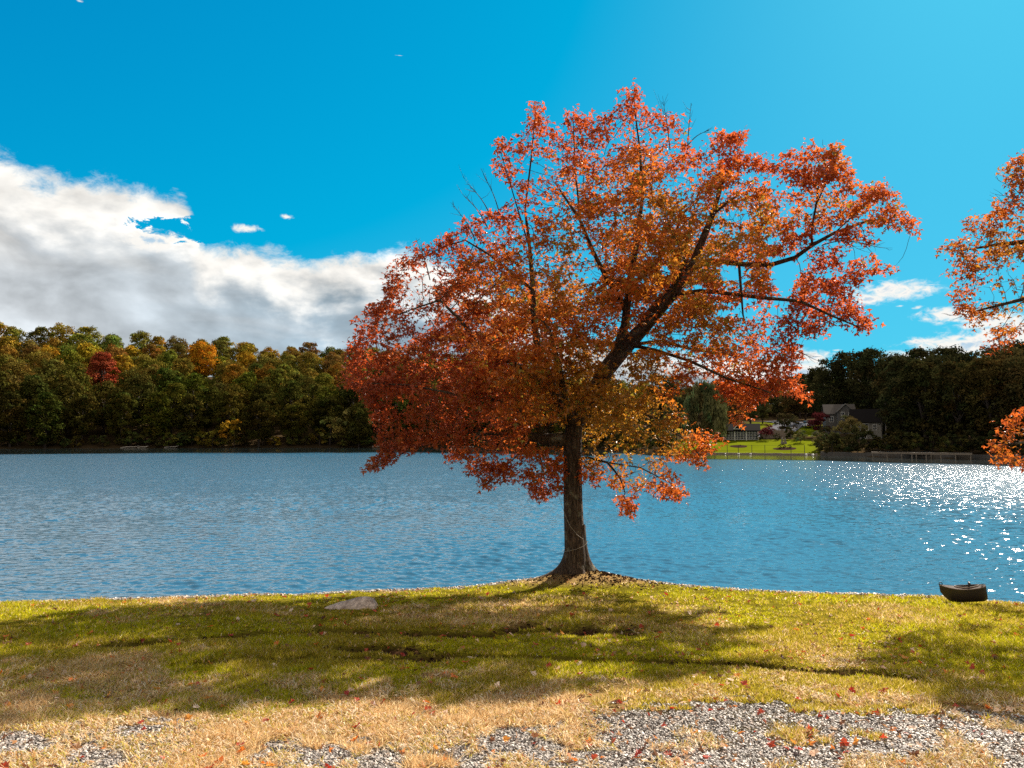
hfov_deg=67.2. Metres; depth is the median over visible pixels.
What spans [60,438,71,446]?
shore shrub
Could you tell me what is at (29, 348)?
woodland tree
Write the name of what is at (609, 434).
woodland tree
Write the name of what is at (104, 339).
woodland tree
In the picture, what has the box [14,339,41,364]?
woodland tree
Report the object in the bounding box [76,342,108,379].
woodland tree
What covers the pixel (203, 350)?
woodland tree
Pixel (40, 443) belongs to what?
shore shrub
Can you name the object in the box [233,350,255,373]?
woodland tree
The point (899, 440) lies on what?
grove bush
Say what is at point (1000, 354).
shade tree
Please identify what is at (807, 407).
yard tree
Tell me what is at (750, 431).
garden shed
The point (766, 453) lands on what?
shore edging
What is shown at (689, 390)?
yard tree
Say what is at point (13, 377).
woodland tree
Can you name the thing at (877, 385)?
shade tree
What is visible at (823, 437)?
garden bush
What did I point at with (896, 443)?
grove bush
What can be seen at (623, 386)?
woodland tree
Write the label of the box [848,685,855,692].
fallen leaf
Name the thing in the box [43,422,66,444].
shore shrub
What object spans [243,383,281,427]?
woodland tree
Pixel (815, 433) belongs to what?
garden bush
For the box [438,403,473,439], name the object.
woodland tree
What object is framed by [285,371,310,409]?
woodland tree
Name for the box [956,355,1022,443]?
shade tree
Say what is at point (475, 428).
woodland tree
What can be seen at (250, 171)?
sky
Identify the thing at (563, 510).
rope
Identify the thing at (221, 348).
woodland tree
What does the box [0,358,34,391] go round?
woodland tree
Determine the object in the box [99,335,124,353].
woodland tree
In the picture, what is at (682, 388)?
yard tree
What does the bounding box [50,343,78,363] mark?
woodland tree
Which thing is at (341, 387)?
woodland tree
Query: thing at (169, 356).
woodland tree
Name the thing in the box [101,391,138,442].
woodland tree
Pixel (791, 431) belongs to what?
garden bush
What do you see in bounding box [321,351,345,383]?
woodland tree
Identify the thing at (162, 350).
woodland tree
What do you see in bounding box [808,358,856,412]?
shade tree
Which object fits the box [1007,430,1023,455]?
grove bush
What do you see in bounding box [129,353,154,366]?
woodland tree
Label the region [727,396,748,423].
yard tree
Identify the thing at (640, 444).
shore shrub
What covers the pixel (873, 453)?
dock
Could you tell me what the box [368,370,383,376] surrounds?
woodland tree
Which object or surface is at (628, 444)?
shore shrub
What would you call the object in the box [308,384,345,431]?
woodland tree
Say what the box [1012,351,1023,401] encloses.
shade tree
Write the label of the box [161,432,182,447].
shore shrub
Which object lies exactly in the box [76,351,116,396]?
woodland tree
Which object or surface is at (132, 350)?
woodland tree
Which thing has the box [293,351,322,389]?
woodland tree
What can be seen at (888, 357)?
shade tree
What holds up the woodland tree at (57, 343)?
on the bank
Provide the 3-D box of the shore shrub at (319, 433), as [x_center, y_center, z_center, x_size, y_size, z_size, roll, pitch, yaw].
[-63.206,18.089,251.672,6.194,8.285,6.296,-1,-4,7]
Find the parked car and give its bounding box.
[802,421,813,426]
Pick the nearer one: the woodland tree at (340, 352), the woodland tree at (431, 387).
the woodland tree at (431, 387)
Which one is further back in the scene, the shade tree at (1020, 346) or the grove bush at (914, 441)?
the shade tree at (1020, 346)
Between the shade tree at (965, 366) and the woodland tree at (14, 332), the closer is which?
the shade tree at (965, 366)
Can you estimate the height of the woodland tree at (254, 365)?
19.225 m
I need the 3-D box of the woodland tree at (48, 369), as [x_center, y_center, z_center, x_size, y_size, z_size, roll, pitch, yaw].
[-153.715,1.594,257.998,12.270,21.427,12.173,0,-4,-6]
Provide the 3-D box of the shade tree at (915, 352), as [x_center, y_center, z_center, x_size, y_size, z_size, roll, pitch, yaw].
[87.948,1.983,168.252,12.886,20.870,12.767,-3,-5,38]
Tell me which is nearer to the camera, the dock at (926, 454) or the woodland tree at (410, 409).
the dock at (926, 454)
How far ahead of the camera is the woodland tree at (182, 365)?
289.31 m
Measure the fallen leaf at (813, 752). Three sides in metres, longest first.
0.072 x 0.058 x 0.018 m
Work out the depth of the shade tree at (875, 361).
183.79 m
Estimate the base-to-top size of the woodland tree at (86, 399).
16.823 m
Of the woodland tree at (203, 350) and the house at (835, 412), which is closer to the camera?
the house at (835, 412)
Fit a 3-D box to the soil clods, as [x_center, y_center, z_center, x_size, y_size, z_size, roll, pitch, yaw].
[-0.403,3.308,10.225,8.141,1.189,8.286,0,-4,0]
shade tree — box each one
[800,366,831,421]
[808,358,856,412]
[824,350,876,406]
[841,348,885,395]
[842,347,886,408]
[864,352,912,406]
[871,353,911,436]
[875,377,930,437]
[876,355,937,442]
[888,358,956,443]
[905,346,934,359]
[911,353,944,410]
[911,353,961,440]
[923,359,995,446]
[928,344,963,377]
[938,360,1001,442]
[945,350,987,439]
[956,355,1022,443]
[966,345,996,357]
[974,346,1023,437]
[986,355,1023,431]
[994,339,1023,353]
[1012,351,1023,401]
[1013,341,1023,377]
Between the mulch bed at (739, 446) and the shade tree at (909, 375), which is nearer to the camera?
the shade tree at (909, 375)
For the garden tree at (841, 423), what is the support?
on the bank
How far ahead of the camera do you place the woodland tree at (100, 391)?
242.85 m
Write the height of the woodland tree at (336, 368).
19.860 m
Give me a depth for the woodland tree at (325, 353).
368.72 m
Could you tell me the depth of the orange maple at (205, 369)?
307.39 m
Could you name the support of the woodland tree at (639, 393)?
on the bank
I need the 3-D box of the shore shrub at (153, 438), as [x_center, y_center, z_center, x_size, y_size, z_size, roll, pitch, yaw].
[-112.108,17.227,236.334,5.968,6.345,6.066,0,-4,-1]
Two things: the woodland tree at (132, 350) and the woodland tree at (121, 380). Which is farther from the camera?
the woodland tree at (132, 350)
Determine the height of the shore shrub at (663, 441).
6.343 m
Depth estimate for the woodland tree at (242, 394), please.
255.88 m
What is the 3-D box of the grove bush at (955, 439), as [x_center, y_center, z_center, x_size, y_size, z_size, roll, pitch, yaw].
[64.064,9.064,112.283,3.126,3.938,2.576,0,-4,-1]
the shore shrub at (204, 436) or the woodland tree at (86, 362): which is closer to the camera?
the shore shrub at (204, 436)
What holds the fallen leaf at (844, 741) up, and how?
on the gravel
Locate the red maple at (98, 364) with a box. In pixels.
[84,351,120,402]
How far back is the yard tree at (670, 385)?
217.41 m
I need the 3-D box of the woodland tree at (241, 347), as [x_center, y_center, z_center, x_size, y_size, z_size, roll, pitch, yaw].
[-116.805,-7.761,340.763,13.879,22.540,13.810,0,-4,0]
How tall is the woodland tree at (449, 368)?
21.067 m
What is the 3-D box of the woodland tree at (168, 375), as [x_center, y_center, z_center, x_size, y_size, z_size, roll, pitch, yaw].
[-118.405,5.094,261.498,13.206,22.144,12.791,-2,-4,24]
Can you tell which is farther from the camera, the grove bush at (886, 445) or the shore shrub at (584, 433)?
the shore shrub at (584, 433)
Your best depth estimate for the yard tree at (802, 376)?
222.53 m
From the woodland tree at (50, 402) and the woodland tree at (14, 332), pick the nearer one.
the woodland tree at (50, 402)
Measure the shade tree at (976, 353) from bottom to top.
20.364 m
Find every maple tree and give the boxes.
[336,77,922,576]
[934,150,1023,472]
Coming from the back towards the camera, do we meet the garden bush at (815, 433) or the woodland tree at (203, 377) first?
the woodland tree at (203, 377)
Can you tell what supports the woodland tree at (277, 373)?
on the bank
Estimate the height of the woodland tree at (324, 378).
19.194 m
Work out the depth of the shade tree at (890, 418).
127.38 m
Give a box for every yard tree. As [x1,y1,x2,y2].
[636,397,661,437]
[642,374,679,429]
[663,375,686,398]
[676,386,701,414]
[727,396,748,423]
[741,389,767,423]
[754,397,772,423]
[767,383,785,418]
[779,376,804,413]
[794,373,810,419]
[800,377,818,412]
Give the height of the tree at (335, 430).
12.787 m
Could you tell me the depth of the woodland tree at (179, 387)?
251.24 m
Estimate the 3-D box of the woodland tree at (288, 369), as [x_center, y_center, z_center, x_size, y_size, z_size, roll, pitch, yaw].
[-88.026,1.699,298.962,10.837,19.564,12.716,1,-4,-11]
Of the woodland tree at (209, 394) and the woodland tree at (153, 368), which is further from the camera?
the woodland tree at (153, 368)
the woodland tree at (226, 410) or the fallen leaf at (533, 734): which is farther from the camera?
the woodland tree at (226, 410)
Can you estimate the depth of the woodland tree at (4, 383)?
233.59 m
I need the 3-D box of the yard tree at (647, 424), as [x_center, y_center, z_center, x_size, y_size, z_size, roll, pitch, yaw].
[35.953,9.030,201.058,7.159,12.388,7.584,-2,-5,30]
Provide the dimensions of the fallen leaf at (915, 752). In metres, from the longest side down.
0.070 x 0.056 x 0.017 m
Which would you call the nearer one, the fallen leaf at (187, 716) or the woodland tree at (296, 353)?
the fallen leaf at (187, 716)
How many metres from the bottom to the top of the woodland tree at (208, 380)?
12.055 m
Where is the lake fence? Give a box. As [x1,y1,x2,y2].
[714,445,804,452]
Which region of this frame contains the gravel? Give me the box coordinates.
[0,669,1023,767]
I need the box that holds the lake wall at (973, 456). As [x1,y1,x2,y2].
[820,452,1023,459]
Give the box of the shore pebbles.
[1,572,1023,603]
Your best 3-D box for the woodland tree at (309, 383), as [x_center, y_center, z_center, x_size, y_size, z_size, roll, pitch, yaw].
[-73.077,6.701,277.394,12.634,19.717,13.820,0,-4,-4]
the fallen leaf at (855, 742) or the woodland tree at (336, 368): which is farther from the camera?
the woodland tree at (336, 368)
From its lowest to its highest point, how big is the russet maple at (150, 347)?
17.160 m
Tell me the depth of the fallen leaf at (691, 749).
4.56 m
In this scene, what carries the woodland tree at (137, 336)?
on the bank
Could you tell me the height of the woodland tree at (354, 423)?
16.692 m
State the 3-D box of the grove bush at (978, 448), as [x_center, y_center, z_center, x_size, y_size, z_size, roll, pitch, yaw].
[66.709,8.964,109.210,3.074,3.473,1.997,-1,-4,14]
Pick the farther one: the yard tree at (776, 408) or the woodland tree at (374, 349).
the woodland tree at (374, 349)
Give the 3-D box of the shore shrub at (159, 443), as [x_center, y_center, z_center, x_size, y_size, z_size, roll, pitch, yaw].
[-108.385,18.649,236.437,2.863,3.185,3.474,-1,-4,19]
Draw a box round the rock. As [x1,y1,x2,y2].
[325,596,377,609]
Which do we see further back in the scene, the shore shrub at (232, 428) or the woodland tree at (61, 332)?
the woodland tree at (61, 332)
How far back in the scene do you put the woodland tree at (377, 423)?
263.00 m
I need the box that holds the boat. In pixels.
[939,581,987,601]
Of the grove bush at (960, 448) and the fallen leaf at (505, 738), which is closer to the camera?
the fallen leaf at (505, 738)
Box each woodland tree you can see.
[0,321,8,345]
[0,336,21,357]
[0,344,19,368]
[0,353,29,374]
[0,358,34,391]
[0,370,21,416]
[0,370,21,419]
[0,391,32,447]
[2,326,34,342]
[9,373,48,433]
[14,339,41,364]
[17,343,41,372]
[22,349,58,377]
[23,391,66,447]
[25,326,55,344]
[28,373,54,417]
[32,357,64,391]
[35,376,91,436]
[41,336,66,362]
[45,322,78,347]
[48,361,93,418]
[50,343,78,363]
[54,348,84,396]
[61,392,106,443]
[66,333,102,356]
[74,325,103,349]
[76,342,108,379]
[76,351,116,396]
[82,380,124,434]
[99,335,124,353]
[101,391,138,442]
[103,333,125,351]
[105,343,128,381]
[108,354,136,393]
[116,366,156,425]
[119,345,146,370]
[122,373,157,433]
[127,330,151,359]
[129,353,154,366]
[136,391,176,443]
[137,358,168,383]
[140,364,166,385]
[148,344,170,367]
[149,335,168,352]
[149,367,183,415]
[155,349,185,370]
[158,382,189,432]
[164,335,189,357]
[169,358,195,389]
[170,393,209,443]
[171,343,188,367]
[172,370,190,408]
[181,373,208,418]
[188,341,214,373]
[189,385,221,431]
[190,338,207,347]
[190,355,207,379]
[198,377,217,387]
[207,382,233,423]
[207,391,245,442]
[208,356,233,381]
[210,338,236,377]
[212,336,236,364]
[215,359,246,383]
[216,384,252,421]
[222,362,252,387]
[228,371,262,421]
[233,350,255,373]
[234,341,258,355]
[234,342,257,366]
[236,399,283,447]
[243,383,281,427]
[247,362,267,384]
[248,363,282,405]
[249,354,277,379]
[260,346,279,357]
[262,366,293,424]
[263,352,279,365]
[273,351,299,370]
[273,380,311,437]
[276,363,298,383]
[277,401,314,437]
[280,346,297,365]
[285,349,306,376]
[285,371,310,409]
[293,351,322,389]
[295,375,322,424]
[298,342,320,361]
[300,368,318,388]
[304,354,324,374]
[307,395,344,442]
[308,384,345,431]
[312,372,333,397]
[318,346,340,367]
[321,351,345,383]
[326,361,350,385]
[329,349,347,376]
[332,384,351,412]
[338,384,365,420]
[340,400,374,446]
[356,348,373,371]
[363,376,400,429]
[366,347,380,359]
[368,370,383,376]
[379,393,408,441]
[399,394,422,433]
[407,354,434,374]
[410,402,440,447]
[414,381,440,403]
[428,372,449,406]
[432,379,457,427]
[438,358,457,378]
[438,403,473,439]
[466,387,493,431]
[480,395,510,437]
[521,401,545,447]
[532,398,556,432]
[554,419,583,433]
[586,394,625,447]
[606,387,629,433]
[609,379,626,392]
[618,380,636,388]
[630,380,649,421]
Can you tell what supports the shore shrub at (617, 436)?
on the bank
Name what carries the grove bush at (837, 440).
on the bank
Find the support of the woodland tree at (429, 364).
on the bank
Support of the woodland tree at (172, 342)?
on the bank
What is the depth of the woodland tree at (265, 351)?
364.37 m
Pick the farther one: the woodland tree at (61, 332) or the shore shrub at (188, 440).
the woodland tree at (61, 332)
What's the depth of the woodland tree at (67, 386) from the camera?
236.25 m
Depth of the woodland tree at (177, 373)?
275.42 m
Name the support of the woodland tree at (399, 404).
on the bank
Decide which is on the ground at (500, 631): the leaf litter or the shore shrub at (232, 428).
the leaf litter
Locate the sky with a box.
[0,0,1023,386]
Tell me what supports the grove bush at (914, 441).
on the bank
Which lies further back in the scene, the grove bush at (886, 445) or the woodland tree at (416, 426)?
the woodland tree at (416, 426)
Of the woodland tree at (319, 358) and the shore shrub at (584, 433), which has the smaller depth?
the shore shrub at (584, 433)
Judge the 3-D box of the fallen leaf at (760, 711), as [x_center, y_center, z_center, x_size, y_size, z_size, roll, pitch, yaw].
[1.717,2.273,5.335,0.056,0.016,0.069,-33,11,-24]
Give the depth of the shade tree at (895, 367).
134.93 m
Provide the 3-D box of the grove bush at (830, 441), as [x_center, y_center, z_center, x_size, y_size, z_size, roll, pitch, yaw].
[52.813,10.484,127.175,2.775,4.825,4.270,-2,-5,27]
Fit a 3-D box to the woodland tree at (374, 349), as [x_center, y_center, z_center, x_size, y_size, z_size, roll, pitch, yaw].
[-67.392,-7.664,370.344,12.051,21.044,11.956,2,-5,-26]
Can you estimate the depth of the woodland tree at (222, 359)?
312.65 m
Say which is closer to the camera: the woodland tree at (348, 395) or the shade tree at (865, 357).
the shade tree at (865, 357)
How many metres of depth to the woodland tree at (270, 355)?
339.71 m
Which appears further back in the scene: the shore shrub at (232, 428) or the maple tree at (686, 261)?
the shore shrub at (232, 428)
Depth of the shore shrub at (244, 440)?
243.58 m
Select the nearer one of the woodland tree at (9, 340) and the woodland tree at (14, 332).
the woodland tree at (9, 340)
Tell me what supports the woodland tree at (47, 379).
on the bank
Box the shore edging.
[698,452,816,454]
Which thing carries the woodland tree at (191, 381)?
on the bank
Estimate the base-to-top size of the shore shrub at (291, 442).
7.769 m
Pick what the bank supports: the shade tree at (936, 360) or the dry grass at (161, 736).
the shade tree at (936, 360)
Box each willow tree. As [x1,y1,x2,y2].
[660,395,690,439]
[681,379,729,443]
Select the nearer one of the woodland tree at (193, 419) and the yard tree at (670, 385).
the yard tree at (670, 385)
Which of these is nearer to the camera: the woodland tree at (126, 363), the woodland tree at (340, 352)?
the woodland tree at (126, 363)
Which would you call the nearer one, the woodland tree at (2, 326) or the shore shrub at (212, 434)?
the shore shrub at (212, 434)
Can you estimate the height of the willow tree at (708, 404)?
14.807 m
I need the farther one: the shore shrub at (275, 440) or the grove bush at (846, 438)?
the shore shrub at (275, 440)
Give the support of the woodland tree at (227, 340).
on the bank
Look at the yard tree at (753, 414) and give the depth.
190.17 m
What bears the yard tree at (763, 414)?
on the bank
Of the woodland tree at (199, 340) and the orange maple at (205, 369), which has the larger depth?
the woodland tree at (199, 340)
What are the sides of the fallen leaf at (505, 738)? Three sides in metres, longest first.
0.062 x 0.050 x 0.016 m
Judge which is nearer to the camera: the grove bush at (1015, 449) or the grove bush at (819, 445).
the grove bush at (1015, 449)
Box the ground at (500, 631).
[0,571,1023,767]
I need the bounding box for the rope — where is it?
[538,442,587,550]
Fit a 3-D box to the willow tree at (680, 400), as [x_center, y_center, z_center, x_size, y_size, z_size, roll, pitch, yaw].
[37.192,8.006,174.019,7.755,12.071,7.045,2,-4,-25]
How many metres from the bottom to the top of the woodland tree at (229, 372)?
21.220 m
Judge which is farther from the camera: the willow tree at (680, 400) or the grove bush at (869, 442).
the willow tree at (680, 400)
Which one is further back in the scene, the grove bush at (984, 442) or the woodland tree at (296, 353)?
the woodland tree at (296, 353)
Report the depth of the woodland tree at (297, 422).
248.50 m
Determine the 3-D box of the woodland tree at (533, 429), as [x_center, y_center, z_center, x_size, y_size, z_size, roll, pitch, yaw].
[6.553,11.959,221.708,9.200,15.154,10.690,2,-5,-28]
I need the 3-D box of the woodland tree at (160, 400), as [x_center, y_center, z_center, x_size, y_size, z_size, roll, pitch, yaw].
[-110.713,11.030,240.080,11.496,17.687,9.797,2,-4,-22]
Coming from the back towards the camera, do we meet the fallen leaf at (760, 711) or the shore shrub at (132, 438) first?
the shore shrub at (132, 438)
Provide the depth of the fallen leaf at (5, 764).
4.22 m
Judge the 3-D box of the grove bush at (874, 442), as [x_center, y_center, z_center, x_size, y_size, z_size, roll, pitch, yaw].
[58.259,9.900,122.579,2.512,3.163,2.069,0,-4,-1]
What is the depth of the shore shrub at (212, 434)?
241.06 m
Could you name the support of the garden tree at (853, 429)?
on the bank
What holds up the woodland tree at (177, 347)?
on the bank
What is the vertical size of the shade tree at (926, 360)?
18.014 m
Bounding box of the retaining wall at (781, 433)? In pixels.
[760,429,792,438]
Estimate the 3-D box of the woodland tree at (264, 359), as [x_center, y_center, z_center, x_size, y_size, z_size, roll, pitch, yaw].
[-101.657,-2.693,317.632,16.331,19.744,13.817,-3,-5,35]
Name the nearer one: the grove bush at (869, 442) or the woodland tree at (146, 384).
the grove bush at (869, 442)
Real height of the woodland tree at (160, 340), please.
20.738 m
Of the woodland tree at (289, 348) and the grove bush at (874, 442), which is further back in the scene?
the woodland tree at (289, 348)
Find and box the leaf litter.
[0,576,1023,767]
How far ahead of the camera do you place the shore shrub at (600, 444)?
198.46 m
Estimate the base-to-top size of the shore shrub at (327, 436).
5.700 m
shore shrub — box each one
[33,432,57,444]
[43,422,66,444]
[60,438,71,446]
[70,435,83,447]
[121,431,139,445]
[137,431,158,445]
[154,440,163,446]
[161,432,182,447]
[175,432,190,445]
[183,431,200,444]
[194,431,211,446]
[205,429,219,446]
[214,436,228,446]
[218,419,244,446]
[227,429,240,446]
[235,429,255,445]
[266,436,280,445]
[282,428,299,445]
[309,427,327,445]
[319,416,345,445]
[323,432,335,444]
[333,406,372,444]
[582,432,590,444]
[588,434,603,448]
[603,435,613,448]
[613,429,627,443]
[619,435,640,449]
[631,426,653,449]
[647,429,657,450]
[651,430,676,450]
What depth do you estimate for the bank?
230.85 m
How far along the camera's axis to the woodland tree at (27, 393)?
235.81 m
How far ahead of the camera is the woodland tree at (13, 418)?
219.43 m
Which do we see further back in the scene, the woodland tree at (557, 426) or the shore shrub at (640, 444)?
the woodland tree at (557, 426)
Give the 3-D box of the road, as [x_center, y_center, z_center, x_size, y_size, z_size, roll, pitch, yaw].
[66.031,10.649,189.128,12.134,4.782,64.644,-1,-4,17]
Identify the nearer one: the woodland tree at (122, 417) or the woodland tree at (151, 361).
the woodland tree at (122, 417)
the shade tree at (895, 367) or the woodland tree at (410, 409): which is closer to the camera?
the shade tree at (895, 367)
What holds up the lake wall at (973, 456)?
on the bank
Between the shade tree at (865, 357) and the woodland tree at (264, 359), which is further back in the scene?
the woodland tree at (264, 359)
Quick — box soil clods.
[81,570,947,685]
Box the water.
[0,447,1023,601]
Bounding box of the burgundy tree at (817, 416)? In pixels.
[807,412,830,432]
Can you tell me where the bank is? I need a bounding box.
[0,377,1023,459]
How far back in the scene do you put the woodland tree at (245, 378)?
268.38 m
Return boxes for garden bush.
[784,426,793,437]
[793,429,807,442]
[811,431,820,441]
[812,432,828,447]
[815,426,832,440]
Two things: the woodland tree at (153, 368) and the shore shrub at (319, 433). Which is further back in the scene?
the woodland tree at (153, 368)
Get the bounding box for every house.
[821,404,855,433]
[848,409,883,438]
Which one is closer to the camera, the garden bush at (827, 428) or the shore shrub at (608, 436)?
the garden bush at (827, 428)
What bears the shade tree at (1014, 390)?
on the bank
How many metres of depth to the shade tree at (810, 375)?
197.65 m
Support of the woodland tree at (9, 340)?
on the bank
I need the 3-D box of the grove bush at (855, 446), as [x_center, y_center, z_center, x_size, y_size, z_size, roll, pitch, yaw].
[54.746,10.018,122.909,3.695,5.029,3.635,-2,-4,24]
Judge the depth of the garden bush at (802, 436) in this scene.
146.14 m
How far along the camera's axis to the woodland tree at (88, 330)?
337.08 m
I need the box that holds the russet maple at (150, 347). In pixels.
[141,343,160,360]
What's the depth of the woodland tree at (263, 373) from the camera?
285.18 m
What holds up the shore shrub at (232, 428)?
on the bank
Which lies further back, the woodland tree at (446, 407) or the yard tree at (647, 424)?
the woodland tree at (446, 407)
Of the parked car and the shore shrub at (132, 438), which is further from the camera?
the shore shrub at (132, 438)
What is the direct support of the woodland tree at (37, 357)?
on the bank
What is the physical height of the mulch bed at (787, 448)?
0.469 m
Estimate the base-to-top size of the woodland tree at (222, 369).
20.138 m
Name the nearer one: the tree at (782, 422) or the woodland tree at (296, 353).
the tree at (782, 422)
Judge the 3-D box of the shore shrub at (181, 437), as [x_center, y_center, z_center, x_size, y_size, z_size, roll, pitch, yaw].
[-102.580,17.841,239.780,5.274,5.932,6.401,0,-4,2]
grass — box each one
[0,602,1023,767]
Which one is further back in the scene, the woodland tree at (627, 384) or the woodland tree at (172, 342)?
the woodland tree at (172, 342)
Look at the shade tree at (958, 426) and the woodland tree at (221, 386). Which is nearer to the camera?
the shade tree at (958, 426)
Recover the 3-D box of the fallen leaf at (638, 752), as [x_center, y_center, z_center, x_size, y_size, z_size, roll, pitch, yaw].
[0.738,2.160,4.506,0.055,0.025,0.068,-23,9,42]
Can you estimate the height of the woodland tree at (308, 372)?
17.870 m
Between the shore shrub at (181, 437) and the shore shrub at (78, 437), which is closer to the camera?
the shore shrub at (78, 437)
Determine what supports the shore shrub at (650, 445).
on the bank
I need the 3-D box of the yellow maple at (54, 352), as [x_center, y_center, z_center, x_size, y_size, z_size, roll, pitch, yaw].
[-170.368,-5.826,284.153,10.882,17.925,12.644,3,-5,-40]
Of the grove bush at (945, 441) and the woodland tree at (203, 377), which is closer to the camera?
the grove bush at (945, 441)
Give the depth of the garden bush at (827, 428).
143.51 m
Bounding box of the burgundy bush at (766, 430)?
[757,423,774,439]
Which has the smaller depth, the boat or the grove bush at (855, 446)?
the boat
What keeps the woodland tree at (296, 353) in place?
on the bank
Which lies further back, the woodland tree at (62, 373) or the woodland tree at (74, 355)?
the woodland tree at (74, 355)
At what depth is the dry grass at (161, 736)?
4.93 m
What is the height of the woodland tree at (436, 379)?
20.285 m
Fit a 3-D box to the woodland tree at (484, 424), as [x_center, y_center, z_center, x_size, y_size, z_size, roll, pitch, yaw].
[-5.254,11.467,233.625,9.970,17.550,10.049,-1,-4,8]
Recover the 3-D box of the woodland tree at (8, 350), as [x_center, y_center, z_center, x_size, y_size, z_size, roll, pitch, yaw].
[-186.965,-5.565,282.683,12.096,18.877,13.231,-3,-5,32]
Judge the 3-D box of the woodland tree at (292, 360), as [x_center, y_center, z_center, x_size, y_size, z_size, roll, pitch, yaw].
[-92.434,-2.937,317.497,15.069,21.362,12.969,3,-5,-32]
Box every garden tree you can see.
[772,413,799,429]
[832,415,856,435]
[841,417,867,437]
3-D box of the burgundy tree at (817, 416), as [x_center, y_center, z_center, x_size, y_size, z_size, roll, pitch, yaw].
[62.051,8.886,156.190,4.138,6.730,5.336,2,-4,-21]
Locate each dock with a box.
[871,452,932,457]
[910,452,971,458]
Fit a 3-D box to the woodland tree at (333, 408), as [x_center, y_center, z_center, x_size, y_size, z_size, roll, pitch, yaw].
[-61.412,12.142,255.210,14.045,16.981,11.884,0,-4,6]
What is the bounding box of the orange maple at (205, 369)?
[186,341,218,376]
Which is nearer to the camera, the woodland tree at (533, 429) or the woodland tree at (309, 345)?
the woodland tree at (533, 429)
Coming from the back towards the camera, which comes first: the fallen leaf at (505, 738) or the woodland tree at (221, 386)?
the woodland tree at (221, 386)
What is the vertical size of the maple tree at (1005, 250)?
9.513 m
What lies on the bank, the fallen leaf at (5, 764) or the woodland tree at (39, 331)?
the woodland tree at (39, 331)
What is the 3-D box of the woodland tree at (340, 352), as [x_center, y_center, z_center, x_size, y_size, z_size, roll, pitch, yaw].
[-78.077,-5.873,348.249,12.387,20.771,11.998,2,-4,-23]
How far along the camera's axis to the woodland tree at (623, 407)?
205.35 m
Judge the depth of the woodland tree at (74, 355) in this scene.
277.99 m
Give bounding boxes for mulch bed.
[730,445,746,447]
[773,447,795,449]
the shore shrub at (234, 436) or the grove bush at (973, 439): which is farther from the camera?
the shore shrub at (234, 436)
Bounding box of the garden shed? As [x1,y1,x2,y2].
[723,423,759,440]
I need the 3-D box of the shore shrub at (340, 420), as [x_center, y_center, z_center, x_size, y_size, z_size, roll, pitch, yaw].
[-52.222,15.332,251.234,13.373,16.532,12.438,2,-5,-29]
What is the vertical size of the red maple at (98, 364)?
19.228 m
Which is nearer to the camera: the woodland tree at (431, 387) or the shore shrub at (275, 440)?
the shore shrub at (275, 440)
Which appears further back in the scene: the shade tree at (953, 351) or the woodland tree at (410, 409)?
the woodland tree at (410, 409)
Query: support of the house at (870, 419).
on the bank
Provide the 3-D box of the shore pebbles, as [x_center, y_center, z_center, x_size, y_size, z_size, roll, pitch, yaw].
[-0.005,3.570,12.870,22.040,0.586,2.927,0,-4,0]
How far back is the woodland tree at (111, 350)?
297.11 m
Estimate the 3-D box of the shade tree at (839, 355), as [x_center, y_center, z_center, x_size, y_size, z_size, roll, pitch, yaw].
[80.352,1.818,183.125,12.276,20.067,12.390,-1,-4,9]
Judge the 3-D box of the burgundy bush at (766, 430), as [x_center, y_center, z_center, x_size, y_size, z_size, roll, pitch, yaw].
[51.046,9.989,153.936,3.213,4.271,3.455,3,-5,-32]
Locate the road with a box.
[758,421,802,436]
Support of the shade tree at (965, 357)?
on the bank
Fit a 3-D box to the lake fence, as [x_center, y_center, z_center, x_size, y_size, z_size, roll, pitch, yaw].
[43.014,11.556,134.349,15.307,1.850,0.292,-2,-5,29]
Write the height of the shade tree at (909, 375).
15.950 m
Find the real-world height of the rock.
0.334 m
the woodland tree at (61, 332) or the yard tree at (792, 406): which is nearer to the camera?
the yard tree at (792, 406)
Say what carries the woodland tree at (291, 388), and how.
on the bank
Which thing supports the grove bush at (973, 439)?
on the bank
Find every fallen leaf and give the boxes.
[0,761,9,767]
[184,714,192,721]
[503,735,509,740]
[531,731,538,737]
[633,748,641,756]
[687,745,695,752]
[757,708,764,714]
[766,740,775,747]
[809,748,818,755]
[839,737,849,746]
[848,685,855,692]
[852,736,858,744]
[908,750,919,758]
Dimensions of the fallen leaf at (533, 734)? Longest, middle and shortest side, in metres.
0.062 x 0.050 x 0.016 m
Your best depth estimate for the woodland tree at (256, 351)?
361.31 m
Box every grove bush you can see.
[813,439,824,452]
[823,433,839,452]
[829,437,844,451]
[836,433,853,451]
[843,431,866,452]
[859,430,882,449]
[871,436,884,450]
[878,430,895,451]
[883,429,909,451]
[887,431,916,451]
[904,432,923,451]
[938,436,955,452]
[945,433,960,451]
[952,434,975,452]
[963,429,985,452]
[970,435,990,452]
[976,430,1008,454]
[1002,437,1019,451]
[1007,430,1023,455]
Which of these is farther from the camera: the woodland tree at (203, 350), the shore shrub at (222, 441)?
the woodland tree at (203, 350)
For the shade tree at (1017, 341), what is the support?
on the bank
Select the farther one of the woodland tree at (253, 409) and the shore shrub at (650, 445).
the woodland tree at (253, 409)
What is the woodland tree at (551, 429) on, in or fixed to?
on the bank
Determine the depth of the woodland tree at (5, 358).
264.26 m
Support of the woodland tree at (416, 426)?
on the bank
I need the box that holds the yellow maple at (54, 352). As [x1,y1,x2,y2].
[34,345,64,363]

